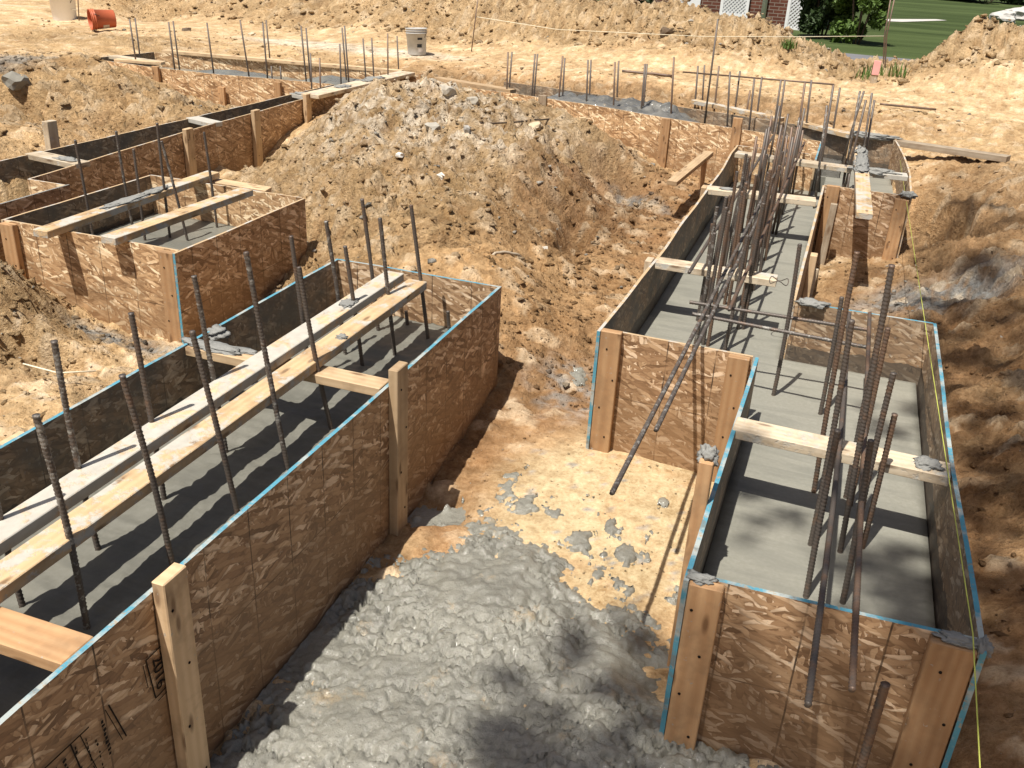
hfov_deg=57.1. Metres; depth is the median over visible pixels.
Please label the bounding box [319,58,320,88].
rebar
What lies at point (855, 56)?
pavement
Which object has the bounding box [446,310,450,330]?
rebar
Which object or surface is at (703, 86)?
rebar
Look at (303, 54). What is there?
rebar
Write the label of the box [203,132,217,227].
rebar
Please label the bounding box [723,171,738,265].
rebar
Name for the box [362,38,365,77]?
rebar
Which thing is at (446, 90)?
stone
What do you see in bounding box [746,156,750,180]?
rebar
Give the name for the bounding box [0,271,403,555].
board
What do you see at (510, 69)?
rebar
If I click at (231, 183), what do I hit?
board
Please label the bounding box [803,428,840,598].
rebar
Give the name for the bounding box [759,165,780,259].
rebar
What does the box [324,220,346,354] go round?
rebar
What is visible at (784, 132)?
rebar
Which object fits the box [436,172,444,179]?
stone
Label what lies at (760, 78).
rebar
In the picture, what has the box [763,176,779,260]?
rebar
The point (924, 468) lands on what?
spreader board
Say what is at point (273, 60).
plank
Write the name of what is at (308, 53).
rebar
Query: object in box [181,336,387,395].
spreader board
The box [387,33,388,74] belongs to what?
rebar
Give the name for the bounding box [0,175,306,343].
formwork
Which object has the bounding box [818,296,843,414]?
rebar
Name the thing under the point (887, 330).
rebar
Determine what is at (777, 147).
rebar
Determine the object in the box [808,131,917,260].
formwork
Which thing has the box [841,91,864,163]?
rebar
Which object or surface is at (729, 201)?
rebar
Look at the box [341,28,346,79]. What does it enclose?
rebar
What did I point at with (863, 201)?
plank
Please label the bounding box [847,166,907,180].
spreader board
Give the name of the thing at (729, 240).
rebar
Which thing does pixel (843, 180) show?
rebar
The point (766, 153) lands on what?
rebar
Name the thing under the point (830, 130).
plank
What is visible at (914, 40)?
lawn
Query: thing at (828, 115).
rebar
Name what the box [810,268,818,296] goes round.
wooden stake
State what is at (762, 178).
rebar
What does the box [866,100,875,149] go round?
rebar
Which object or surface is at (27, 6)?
string line
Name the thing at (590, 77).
rebar
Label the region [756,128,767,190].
rebar
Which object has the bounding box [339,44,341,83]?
rebar
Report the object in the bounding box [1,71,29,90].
boulder
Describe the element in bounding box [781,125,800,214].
rebar
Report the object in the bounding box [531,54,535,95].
rebar
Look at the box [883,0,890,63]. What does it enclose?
rod
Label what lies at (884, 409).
rebar
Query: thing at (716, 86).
rebar
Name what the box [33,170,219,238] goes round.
board
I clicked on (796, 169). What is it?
rebar
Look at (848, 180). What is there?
rebar
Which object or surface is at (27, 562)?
board
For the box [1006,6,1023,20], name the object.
boulder
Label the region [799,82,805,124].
rebar
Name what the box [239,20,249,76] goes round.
rebar
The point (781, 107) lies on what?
rebar
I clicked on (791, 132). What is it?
rebar
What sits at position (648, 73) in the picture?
rebar
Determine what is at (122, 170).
rebar
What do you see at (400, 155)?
stone
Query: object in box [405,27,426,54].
bucket
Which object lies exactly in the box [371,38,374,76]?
rebar
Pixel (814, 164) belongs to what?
spreader board
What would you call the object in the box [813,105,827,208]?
rebar
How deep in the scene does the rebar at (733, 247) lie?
5.07 m
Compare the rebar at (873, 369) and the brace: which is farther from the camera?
the brace
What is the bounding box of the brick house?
[636,0,803,29]
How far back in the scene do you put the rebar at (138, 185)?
5.39 m
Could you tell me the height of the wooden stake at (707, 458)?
0.879 m
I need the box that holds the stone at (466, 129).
[463,125,469,132]
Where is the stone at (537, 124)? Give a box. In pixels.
[528,121,540,129]
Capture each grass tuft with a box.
[779,37,797,48]
[850,62,880,79]
[881,60,910,77]
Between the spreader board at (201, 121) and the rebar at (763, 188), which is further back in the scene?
the spreader board at (201, 121)
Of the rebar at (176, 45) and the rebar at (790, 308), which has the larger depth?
the rebar at (176, 45)
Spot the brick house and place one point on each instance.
(784, 13)
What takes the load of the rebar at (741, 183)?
on the concrete footing at (762, 531)
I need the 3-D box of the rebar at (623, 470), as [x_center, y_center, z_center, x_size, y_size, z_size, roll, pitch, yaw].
[1.243,-0.776,5.120,0.020,0.028,5.583,11,27,17]
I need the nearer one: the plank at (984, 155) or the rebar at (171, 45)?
the plank at (984, 155)
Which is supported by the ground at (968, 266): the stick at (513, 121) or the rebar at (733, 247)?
the stick at (513, 121)
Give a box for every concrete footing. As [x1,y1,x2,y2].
[0,312,447,717]
[95,213,234,249]
[148,65,359,99]
[547,91,841,190]
[637,170,934,627]
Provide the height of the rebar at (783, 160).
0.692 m
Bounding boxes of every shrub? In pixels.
[638,0,652,3]
[797,0,859,37]
[828,0,892,43]
[973,0,1023,4]
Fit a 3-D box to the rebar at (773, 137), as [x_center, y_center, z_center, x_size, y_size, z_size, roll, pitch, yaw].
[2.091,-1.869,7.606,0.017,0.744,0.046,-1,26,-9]
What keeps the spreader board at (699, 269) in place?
attached to the formwork at (632, 369)
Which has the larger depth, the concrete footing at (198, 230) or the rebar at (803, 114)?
the rebar at (803, 114)
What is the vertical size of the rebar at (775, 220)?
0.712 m
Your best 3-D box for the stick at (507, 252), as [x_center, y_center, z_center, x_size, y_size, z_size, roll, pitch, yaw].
[-0.021,-0.759,5.607,0.040,0.100,0.281,23,32,36]
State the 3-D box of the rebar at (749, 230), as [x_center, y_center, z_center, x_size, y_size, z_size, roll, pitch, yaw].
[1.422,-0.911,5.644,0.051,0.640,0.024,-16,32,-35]
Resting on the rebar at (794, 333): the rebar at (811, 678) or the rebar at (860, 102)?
the rebar at (811, 678)
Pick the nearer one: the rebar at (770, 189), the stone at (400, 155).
the rebar at (770, 189)
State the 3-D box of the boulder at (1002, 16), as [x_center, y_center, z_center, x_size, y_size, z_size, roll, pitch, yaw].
[14.882,-11.094,28.561,0.762,0.470,0.718,11,27,16]
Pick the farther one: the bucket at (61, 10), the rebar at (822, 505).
the bucket at (61, 10)
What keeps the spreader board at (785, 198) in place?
attached to the formwork at (632, 369)
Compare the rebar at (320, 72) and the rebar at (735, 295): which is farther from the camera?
the rebar at (320, 72)
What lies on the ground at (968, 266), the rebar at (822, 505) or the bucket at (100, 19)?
the bucket at (100, 19)
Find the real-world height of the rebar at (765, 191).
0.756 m
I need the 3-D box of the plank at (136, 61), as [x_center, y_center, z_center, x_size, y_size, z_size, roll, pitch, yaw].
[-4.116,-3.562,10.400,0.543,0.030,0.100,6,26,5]
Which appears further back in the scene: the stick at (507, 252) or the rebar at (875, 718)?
the stick at (507, 252)
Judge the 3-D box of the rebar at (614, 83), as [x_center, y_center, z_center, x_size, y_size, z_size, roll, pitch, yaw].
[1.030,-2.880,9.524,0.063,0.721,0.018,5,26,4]
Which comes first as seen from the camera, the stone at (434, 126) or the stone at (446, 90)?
the stone at (434, 126)
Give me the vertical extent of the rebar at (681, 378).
0.028 m
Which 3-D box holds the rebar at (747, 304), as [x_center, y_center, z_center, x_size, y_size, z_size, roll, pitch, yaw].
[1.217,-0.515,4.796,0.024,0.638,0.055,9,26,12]
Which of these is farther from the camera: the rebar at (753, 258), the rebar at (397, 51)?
the rebar at (397, 51)
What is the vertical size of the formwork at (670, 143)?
0.720 m
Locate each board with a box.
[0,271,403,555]
[0,279,426,603]
[0,606,92,671]
[25,151,90,168]
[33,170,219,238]
[101,188,252,245]
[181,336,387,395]
[186,116,222,126]
[207,178,271,192]
[289,91,303,98]
[655,257,777,286]
[706,185,815,206]
[732,417,950,486]
[734,151,851,172]
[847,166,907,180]
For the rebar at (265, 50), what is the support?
in the concrete footing at (331, 79)
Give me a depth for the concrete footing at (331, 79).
10.45 m
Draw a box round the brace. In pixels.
[667,150,713,188]
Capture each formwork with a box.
[0,73,422,261]
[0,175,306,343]
[0,259,501,767]
[101,52,418,105]
[475,82,848,190]
[586,145,824,481]
[659,297,994,767]
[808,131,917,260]
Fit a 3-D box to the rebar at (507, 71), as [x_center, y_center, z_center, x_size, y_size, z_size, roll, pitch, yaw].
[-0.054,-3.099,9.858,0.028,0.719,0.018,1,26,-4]
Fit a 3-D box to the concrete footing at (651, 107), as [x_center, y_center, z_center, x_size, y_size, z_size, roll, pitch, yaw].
[1.435,-2.460,9.452,3.871,0.668,0.715,19,30,29]
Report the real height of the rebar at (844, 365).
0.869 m
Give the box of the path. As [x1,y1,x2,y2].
[888,19,940,21]
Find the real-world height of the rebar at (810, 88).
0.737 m
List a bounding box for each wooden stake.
[42,120,59,149]
[667,443,718,666]
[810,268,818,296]
[817,203,837,265]
[870,60,881,82]
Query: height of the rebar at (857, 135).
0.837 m
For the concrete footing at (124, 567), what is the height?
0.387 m
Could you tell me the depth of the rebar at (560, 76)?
9.65 m
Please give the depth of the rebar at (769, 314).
4.15 m
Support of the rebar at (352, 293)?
on the concrete footing at (124, 567)
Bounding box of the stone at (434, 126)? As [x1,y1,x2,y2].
[424,122,440,131]
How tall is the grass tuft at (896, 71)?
0.216 m
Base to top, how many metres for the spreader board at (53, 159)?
0.052 m
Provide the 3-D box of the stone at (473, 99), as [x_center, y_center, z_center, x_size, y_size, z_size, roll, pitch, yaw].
[-0.337,-2.392,7.956,0.127,0.080,0.099,-12,30,-29]
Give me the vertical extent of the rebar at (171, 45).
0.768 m
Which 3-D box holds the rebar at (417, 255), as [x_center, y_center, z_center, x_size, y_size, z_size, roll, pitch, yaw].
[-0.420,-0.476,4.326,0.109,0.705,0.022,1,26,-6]
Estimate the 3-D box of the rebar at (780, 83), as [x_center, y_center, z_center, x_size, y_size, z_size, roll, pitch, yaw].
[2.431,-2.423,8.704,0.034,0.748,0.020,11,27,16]
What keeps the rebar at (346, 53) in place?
in the concrete footing at (331, 79)
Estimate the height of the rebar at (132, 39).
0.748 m
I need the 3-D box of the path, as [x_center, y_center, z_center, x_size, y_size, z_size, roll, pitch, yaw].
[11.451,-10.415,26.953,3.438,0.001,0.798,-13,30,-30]
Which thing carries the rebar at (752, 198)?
on the concrete footing at (762, 531)
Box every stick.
[23,363,95,373]
[480,118,549,123]
[492,251,521,256]
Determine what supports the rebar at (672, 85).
in the concrete footing at (651, 107)
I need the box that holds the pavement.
[831,52,914,60]
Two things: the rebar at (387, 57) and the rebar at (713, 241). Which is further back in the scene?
the rebar at (387, 57)
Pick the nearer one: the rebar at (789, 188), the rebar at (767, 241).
the rebar at (767, 241)
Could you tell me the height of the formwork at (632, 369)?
0.624 m
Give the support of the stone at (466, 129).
on the ground at (968, 266)
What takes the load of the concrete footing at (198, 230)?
on the ground at (968, 266)
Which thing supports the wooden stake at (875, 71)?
on the ground at (968, 266)
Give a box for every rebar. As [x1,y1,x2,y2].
[0,502,24,607]
[32,413,90,629]
[50,340,101,550]
[74,140,93,234]
[115,131,133,224]
[118,373,174,565]
[128,312,166,500]
[129,19,136,64]
[132,149,146,240]
[134,18,141,65]
[156,123,170,237]
[160,141,188,240]
[168,22,175,69]
[172,21,179,69]
[189,330,239,513]
[191,275,228,452]
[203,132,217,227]
[206,23,214,73]
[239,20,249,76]
[243,251,289,469]
[262,23,267,77]
[265,20,269,57]
[289,235,307,350]
[296,266,333,429]
[300,26,306,81]
[305,28,310,81]
[310,53,312,88]
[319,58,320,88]
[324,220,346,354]
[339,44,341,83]
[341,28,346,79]
[343,245,364,365]
[344,26,349,81]
[360,198,379,330]
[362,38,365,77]
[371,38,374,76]
[378,217,396,355]
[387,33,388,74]
[396,36,398,68]
[404,310,408,325]
[409,205,429,338]
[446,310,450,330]
[471,0,477,51]
[506,52,508,88]
[509,52,512,87]
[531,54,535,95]
[533,54,537,95]
[558,56,563,96]
[562,58,565,94]
[586,60,588,101]
[589,60,591,94]
[609,149,787,494]
[613,62,615,104]
[616,61,619,96]
[622,70,671,76]
[640,64,645,108]
[643,64,647,105]
[653,159,785,431]
[670,57,674,113]
[683,71,833,84]
[687,135,772,273]
[689,300,866,331]
[692,312,865,348]
[693,232,716,344]
[694,66,698,108]
[696,206,718,320]
[701,65,704,109]
[701,207,727,344]
[703,223,711,320]
[704,19,718,123]
[706,195,731,298]
[706,196,727,302]
[706,212,730,346]
[713,66,719,111]
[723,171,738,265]
[723,191,743,304]
[723,235,749,350]
[724,180,744,266]
[726,71,730,126]
[727,141,805,310]
[727,182,747,305]
[728,154,747,260]
[734,71,740,114]
[736,202,765,329]
[738,174,757,268]
[740,197,762,305]
[741,136,757,231]
[741,223,762,329]
[742,158,748,190]
[743,179,757,269]
[745,91,750,116]
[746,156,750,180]
[747,149,765,215]
[748,78,754,129]
[749,172,768,244]
[751,154,767,245]
[752,173,767,290]
[754,131,771,207]
[755,127,769,208]
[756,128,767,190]
[757,76,762,111]
[757,177,773,271]
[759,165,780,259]
[759,199,769,271]
[762,169,771,221]
[762,181,768,220]
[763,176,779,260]
[765,106,779,175]
[765,151,783,244]
[771,125,782,176]
[771,142,790,233]
[771,243,801,395]
[772,80,781,133]
[772,127,783,184]
[775,114,788,176]
[775,134,788,221]
[775,137,793,234]
[777,80,785,134]
[778,127,797,211]
[779,127,792,223]
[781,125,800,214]
[788,153,795,193]
[790,108,805,193]
[791,130,803,194]
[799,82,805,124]
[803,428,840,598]
[804,312,850,707]
[805,80,811,122]
[807,319,854,545]
[811,251,859,492]
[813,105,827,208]
[816,85,834,198]
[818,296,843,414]
[833,87,840,128]
[837,264,894,553]
[839,439,874,604]
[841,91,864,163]
[842,165,846,186]
[843,292,891,498]
[844,91,860,183]
[844,100,866,187]
[846,173,850,187]
[848,311,871,692]
[851,327,890,506]
[856,681,890,767]
[862,413,897,548]
[863,93,872,147]
[864,372,896,510]
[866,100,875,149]
[880,103,935,110]
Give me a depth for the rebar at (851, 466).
3.33 m
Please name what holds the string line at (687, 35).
attached to the rod at (885, 30)
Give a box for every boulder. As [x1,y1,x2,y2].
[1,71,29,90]
[989,10,1015,22]
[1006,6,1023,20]
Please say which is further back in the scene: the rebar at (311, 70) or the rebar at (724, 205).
the rebar at (311, 70)
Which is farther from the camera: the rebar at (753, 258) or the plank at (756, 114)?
the plank at (756, 114)
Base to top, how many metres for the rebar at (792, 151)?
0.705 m
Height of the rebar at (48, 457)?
0.715 m
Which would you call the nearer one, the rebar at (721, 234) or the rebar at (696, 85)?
the rebar at (721, 234)
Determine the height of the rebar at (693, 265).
0.038 m
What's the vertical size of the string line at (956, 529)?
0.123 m
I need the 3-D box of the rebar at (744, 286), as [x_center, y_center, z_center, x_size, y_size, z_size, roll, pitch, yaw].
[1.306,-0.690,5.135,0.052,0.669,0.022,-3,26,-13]
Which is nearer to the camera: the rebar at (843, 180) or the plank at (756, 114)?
the rebar at (843, 180)
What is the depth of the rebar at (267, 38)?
11.08 m
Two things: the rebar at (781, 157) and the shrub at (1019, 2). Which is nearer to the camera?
the rebar at (781, 157)
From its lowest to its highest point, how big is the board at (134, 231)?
0.038 m
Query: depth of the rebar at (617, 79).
9.87 m
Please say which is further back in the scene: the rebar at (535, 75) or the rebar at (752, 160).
the rebar at (535, 75)
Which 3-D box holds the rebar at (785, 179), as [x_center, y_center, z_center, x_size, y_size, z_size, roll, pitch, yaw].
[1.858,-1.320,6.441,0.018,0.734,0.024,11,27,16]
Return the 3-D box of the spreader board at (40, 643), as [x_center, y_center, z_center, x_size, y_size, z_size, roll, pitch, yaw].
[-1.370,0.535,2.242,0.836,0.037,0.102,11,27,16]
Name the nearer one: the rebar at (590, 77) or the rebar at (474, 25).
the rebar at (590, 77)
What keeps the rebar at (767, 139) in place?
on the concrete footing at (762, 531)
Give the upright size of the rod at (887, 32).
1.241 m
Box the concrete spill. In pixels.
[210,367,783,767]
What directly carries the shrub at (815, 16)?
on the ground at (968, 266)
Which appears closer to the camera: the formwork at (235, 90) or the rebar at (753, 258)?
the rebar at (753, 258)
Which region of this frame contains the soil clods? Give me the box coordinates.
[0,0,1023,716]
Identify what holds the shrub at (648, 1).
on the lawn at (914, 40)
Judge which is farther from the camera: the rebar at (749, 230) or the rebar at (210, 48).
the rebar at (210, 48)
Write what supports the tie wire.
on the spreader board at (699, 269)
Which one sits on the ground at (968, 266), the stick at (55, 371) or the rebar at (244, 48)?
the stick at (55, 371)
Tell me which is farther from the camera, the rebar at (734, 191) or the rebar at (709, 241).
the rebar at (734, 191)
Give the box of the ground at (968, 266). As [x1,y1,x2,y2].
[0,0,1023,767]
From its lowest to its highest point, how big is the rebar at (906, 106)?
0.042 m
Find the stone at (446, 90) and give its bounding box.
[439,84,455,96]
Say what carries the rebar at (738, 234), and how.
on the concrete footing at (762, 531)
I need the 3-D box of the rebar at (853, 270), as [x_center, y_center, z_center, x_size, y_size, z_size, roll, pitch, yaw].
[1.123,0.010,3.294,0.054,0.977,0.021,11,27,16]
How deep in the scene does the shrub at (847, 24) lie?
18.94 m
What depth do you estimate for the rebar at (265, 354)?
3.13 m
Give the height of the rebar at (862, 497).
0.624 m
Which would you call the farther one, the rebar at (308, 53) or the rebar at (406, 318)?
the rebar at (308, 53)
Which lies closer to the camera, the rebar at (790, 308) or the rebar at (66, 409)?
the rebar at (66, 409)
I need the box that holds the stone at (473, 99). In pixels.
[465,96,478,104]
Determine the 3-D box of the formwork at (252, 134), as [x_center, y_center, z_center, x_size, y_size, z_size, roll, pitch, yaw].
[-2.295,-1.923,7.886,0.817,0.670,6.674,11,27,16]
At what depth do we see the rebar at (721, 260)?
4.50 m
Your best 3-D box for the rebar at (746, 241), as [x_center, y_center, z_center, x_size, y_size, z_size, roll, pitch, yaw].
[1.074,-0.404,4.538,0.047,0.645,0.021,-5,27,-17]
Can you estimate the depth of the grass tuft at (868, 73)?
12.93 m
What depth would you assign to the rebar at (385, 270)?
4.09 m
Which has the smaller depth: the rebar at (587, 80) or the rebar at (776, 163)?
the rebar at (776, 163)
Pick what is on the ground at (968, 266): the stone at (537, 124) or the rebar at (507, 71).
the stone at (537, 124)
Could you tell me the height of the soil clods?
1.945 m
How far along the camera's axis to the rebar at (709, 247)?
4.82 m
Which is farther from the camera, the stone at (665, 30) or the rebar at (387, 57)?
the stone at (665, 30)
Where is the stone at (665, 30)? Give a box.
[660,27,674,37]
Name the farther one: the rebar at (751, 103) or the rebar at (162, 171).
the rebar at (751, 103)
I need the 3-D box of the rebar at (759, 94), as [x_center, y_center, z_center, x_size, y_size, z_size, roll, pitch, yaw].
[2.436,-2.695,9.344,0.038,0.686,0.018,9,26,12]
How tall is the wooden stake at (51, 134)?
0.560 m
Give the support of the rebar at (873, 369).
on the concrete footing at (762, 531)
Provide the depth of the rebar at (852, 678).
2.45 m
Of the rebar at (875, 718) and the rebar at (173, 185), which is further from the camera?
the rebar at (173, 185)
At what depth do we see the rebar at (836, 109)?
8.65 m
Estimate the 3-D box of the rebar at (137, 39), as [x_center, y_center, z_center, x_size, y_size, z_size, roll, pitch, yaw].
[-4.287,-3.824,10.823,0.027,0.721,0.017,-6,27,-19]
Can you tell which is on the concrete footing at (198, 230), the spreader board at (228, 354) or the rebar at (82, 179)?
the rebar at (82, 179)
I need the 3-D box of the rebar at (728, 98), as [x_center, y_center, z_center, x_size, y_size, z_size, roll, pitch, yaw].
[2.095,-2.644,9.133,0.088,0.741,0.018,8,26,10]
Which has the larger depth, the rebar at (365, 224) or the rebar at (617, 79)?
the rebar at (617, 79)
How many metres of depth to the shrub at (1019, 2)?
40.73 m
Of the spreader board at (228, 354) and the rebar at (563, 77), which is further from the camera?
the rebar at (563, 77)
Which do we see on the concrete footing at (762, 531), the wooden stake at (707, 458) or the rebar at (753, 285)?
the rebar at (753, 285)
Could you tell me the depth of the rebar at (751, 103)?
8.99 m
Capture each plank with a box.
[109,55,164,64]
[114,58,164,64]
[161,49,403,72]
[301,71,414,98]
[434,77,515,92]
[691,99,784,121]
[795,121,854,137]
[853,145,872,219]
[892,139,1010,162]
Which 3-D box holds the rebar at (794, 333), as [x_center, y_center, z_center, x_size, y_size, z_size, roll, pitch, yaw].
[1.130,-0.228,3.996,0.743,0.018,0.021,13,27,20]
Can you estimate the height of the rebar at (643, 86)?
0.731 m
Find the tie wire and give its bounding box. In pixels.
[769,276,788,285]
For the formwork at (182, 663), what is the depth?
2.98 m
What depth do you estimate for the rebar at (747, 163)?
5.84 m
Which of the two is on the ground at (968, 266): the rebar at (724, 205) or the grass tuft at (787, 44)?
the grass tuft at (787, 44)
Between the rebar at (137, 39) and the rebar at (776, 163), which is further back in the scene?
the rebar at (137, 39)
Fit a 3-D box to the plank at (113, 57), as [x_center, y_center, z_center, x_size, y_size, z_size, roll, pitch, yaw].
[-4.226,-3.648,10.597,0.723,0.036,0.120,14,28,21]
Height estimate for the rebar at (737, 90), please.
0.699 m
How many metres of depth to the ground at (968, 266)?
6.67 m
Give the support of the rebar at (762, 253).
on the concrete footing at (762, 531)
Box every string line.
[0,4,73,9]
[478,17,866,36]
[900,162,980,767]
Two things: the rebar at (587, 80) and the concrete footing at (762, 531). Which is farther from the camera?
the rebar at (587, 80)
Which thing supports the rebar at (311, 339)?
on the concrete footing at (124, 567)
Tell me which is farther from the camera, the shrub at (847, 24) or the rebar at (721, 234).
the shrub at (847, 24)
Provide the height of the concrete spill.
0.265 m
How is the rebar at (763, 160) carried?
on the concrete footing at (762, 531)
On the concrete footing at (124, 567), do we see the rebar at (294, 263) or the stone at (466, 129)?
the rebar at (294, 263)
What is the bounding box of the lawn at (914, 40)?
[597,0,1023,58]
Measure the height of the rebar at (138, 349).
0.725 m
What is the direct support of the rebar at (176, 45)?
in the concrete footing at (331, 79)
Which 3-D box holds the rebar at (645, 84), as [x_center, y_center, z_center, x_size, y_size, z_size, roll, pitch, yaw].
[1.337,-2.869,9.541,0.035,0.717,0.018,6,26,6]
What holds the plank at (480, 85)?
on the formwork at (670, 143)
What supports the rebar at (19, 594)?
on the concrete footing at (124, 567)
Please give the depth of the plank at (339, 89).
9.44 m
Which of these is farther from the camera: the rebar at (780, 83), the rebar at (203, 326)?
the rebar at (780, 83)
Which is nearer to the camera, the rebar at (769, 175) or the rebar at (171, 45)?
the rebar at (769, 175)
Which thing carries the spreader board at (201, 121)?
attached to the formwork at (252, 134)
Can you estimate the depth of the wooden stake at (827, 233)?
6.62 m
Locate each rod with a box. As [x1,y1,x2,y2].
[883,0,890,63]
[884,0,894,67]
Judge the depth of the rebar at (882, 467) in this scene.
3.04 m
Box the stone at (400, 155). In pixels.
[395,152,404,157]
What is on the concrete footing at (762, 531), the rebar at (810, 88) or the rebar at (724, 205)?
the rebar at (724, 205)
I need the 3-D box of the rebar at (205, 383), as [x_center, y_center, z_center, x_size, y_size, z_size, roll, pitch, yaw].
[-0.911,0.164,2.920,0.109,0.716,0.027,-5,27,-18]
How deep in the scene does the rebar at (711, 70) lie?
9.25 m
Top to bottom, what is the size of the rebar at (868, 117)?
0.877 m
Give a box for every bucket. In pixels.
[49,0,76,20]
[87,9,116,29]
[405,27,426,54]
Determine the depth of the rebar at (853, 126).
7.63 m
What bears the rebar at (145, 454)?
on the concrete footing at (124, 567)
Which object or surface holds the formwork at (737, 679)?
on the ground at (968, 266)
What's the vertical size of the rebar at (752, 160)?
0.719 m
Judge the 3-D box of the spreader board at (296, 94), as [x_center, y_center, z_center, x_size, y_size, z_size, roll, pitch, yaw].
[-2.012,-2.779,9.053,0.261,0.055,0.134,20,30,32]

